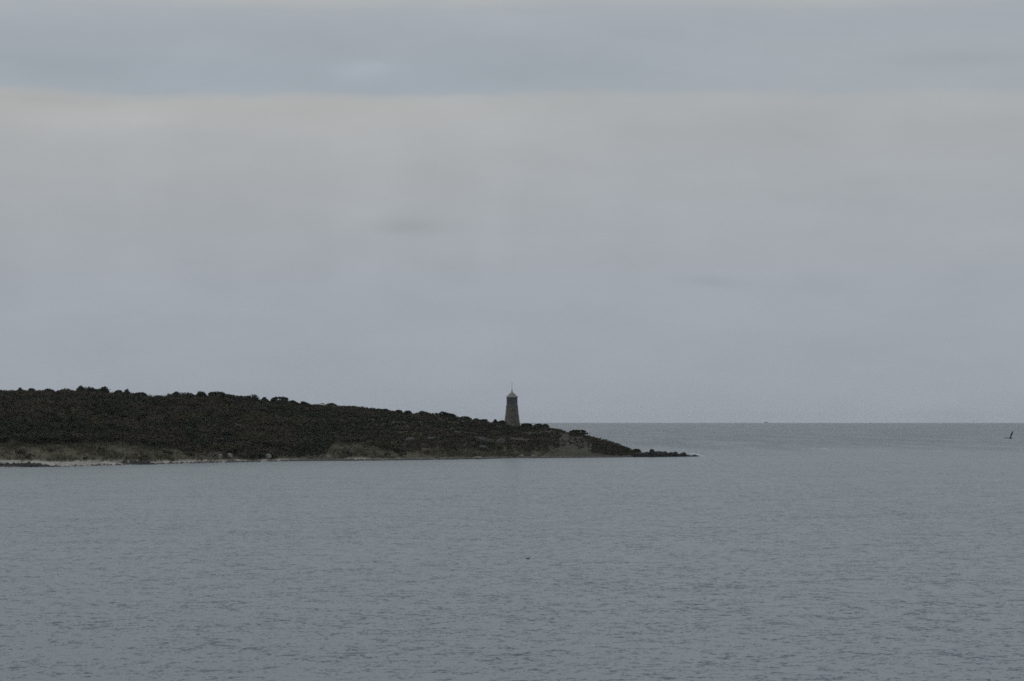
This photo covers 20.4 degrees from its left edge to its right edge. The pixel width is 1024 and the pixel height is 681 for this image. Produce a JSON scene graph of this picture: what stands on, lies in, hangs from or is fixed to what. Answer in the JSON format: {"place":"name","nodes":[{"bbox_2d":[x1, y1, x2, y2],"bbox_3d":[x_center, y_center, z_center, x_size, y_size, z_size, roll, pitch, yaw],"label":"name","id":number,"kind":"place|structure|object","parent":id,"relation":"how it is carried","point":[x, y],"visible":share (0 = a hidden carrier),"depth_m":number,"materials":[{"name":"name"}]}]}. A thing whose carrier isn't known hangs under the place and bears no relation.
{"place":"outdoors","nodes":[
{"label":"outdoors","id":0,"kind":"place"},
{"bbox_2d":[0,405,643,461],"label":"headland","id":1,"kind":"structure","parent":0,"point":[572,451],"depth_m":804.29,"materials":[{"name":"soil"}]},
{"bbox_2d":[76,385,88,391],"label":"tree","id":2,"kind":"object","parent":1,"relation":"on","point":[81,387],"visible":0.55,"depth_m":875.86,"materials":[{"name":"green plant"}]},
{"bbox_2d":[100,386,109,392],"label":"tree","id":3,"kind":"object","parent":1,"relation":"on","point":[103,389],"visible":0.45,"depth_m":882.83,"materials":[{"name":"green plant"}]},
{"bbox_2d":[133,392,147,395],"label":"tree","id":4,"kind":"object","parent":1,"relation":"on","point":[142,393],"visible":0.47,"depth_m":892.12,"materials":[{"name":"green plant"}]},
{"bbox_2d":[196,391,208,397],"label":"tree","id":5,"kind":"object","parent":1,"relation":"on","point":[202,394],"visible":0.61,"depth_m":908.72,"materials":[{"name":"green plant"}]},
{"bbox_2d":[208,391,226,396],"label":"tree","id":6,"kind":"object","parent":1,"relation":"on","point":[220,394],"visible":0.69,"depth_m":912.65,"materials":[{"name":"green plant"}]},
{"bbox_2d":[270,396,289,402],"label":"tree","id":7,"kind":"object","parent":1,"relation":"on","point":[283,399],"visible":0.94,"depth_m":927.03,"materials":[{"name":"green plant"}]},
{"bbox_2d":[299,401,311,406],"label":"tree","id":8,"kind":"object","parent":1,"relation":"on","point":[306,404],"visible":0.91,"depth_m":931.10,"materials":[{"name":"green plant"}]},
{"bbox_2d":[0,387,636,460],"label":"scrub","id":9,"kind":"object","parent":1,"relation":"on","point":[45,413],"visible":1,"depth_m":830.19,"materials":[{"name":"green plant"}]},
{"bbox_2d":[0,425,640,461],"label":"dune grass","id":10,"kind":"structure","parent":1,"relation":"on","point":[135,457],"depth_m":764.12,"materials":[{"name":"green plant"}]},
{"bbox_2d":[438,411,454,416],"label":"tree","id":11,"kind":"object","parent":1,"relation":"on","point":[443,413],"visible":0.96,"depth_m":932.18,"materials":[{"name":"green plant"}]},
{"bbox_2d":[477,437,487,442],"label":"boulder","id":12,"kind":"object","parent":1,"relation":"on","point":[482,439],"visible":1,"depth_m":857.81,"materials":[{"name":"grey stone"}]},
{"bbox_2d":[496,438,505,443],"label":"boulder","id":13,"kind":"object","parent":1,"relation":"on","point":[501,440],"visible":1,"depth_m":865.07,"materials":[{"name":"grey stone"}]},
{"bbox_2d":[505,390,519,426],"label":"stone tower","id":14,"kind":"structure","parent":1,"relation":"on","point":[511,416],"depth_m":942.42,"materials":[{"name":"grey stone"}]},
{"bbox_2d":[521,423,532,426],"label":"shrub","id":15,"kind":"object","parent":1,"relation":"on","point":[525,424],"visible":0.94,"depth_m":941.37,"materials":[{"name":"green plant"}]},
{"bbox_2d":[569,430,587,434],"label":"shrub","id":16,"kind":"object","parent":1,"relation":"on","point":[581,432],"visible":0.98,"depth_m":920.93,"materials":[{"name":"green plant"}]},
{"bbox_2d":[0,456,684,466],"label":"beach","id":17,"kind":"structure","parent":0,"point":[67,464],"depth_m":711.63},
{"bbox_2d":[0,461,53,466],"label":"rock ledge","id":18,"kind":"object","parent":17,"relation":"on","point":[27,464],"visible":0.81,"depth_m":689.75,"materials":[{"name":"grey stone"}]},
{"bbox_2d":[120,460,154,464],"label":"rock ledge","id":19,"kind":"object","parent":17,"relation":"on","point":[139,462],"visible":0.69,"depth_m":725.40,"materials":[{"name":"grey stone"}]},
{"bbox_2d":[2,455,632,466],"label":"shingle","id":20,"kind":"object","parent":17,"relation":"on","point":[352,459],"visible":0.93,"depth_m":792.26,"materials":[{"name":"gravel"}]},
{"bbox_2d":[649,449,655,456],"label":"boulder","id":21,"kind":"object","parent":17,"relation":"on","point":[651,451],"visible":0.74,"depth_m":865.62,"materials":[{"name":"grey stone"}]},
{"bbox_2d":[0,423,1023,680],"bbox_3d":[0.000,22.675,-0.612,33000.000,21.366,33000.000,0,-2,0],"label":"sea","id":22,"kind":"structure","parent":0,"point":[812,551],"depth_m":233.64,"materials":[{"name":"grey liquid"}]},
{"bbox_2d":[0,0,1023,422],"label":"sky","id":23,"kind":"structure","parent":0,"point":[589,211],"materials":[{"name":"grey"}]}
]}

